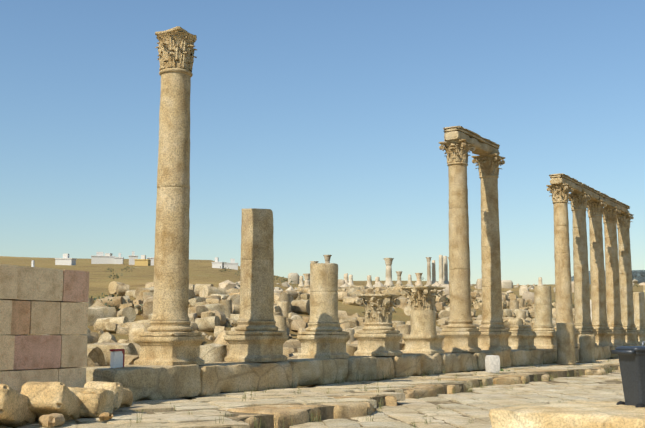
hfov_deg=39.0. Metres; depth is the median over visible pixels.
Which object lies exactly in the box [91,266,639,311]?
scrub bushes
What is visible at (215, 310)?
rubble field
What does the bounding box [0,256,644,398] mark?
terrain
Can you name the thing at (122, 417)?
pavement flagstones
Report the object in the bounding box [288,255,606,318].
distant ruin columns and walls
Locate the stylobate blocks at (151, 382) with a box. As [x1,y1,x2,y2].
[81,344,644,401]
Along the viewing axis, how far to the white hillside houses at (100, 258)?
289.16 m
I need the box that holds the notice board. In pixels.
[110,349,124,367]
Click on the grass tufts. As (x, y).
(365, 389)
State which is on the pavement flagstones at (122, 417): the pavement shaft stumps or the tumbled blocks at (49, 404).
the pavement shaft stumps
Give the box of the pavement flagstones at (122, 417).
[0,357,619,427]
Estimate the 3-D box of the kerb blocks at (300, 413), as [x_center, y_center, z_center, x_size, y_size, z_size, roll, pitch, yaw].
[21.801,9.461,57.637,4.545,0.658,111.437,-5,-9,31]
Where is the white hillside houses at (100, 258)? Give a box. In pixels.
[31,251,240,269]
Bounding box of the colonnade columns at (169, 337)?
[133,26,644,365]
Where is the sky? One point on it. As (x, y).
(330, 117)
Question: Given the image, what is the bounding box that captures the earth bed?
[76,365,621,427]
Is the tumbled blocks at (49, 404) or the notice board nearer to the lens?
the tumbled blocks at (49, 404)
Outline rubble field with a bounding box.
[77,281,591,386]
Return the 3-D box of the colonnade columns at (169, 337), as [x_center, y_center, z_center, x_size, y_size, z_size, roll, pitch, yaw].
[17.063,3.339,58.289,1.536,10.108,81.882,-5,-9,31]
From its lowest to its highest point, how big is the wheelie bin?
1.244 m
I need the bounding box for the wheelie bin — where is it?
[611,341,644,407]
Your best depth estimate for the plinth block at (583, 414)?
14.30 m
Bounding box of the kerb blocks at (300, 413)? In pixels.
[206,363,619,427]
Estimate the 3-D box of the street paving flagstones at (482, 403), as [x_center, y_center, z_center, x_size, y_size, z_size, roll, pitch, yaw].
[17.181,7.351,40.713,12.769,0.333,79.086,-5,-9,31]
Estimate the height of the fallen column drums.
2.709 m
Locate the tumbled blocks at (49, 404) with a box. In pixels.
[0,381,132,427]
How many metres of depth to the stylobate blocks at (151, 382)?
27.01 m
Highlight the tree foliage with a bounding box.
[632,270,644,283]
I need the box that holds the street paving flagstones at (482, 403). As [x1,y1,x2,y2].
[289,370,624,427]
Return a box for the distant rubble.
[218,279,644,293]
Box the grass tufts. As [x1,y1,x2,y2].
[104,291,619,427]
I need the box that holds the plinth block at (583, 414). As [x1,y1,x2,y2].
[489,400,644,427]
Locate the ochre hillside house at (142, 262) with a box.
[134,259,150,265]
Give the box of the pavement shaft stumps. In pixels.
[556,323,595,363]
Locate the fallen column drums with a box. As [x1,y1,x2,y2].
[87,318,522,365]
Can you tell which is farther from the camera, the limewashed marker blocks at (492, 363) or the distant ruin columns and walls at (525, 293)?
the distant ruin columns and walls at (525, 293)
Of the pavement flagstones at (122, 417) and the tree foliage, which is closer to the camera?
the pavement flagstones at (122, 417)
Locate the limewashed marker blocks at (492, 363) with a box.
[485,355,499,372]
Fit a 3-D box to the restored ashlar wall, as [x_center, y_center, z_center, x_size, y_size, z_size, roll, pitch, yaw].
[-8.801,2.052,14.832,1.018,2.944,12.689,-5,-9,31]
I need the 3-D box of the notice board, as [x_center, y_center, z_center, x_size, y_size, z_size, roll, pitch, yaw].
[-4.846,3.404,21.503,0.130,0.435,0.575,-2,-8,11]
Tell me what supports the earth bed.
on the terrain
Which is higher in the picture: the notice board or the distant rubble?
the distant rubble
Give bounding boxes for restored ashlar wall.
[0,264,88,392]
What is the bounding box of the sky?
[0,0,644,284]
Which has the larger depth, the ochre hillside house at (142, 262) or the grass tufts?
the ochre hillside house at (142, 262)

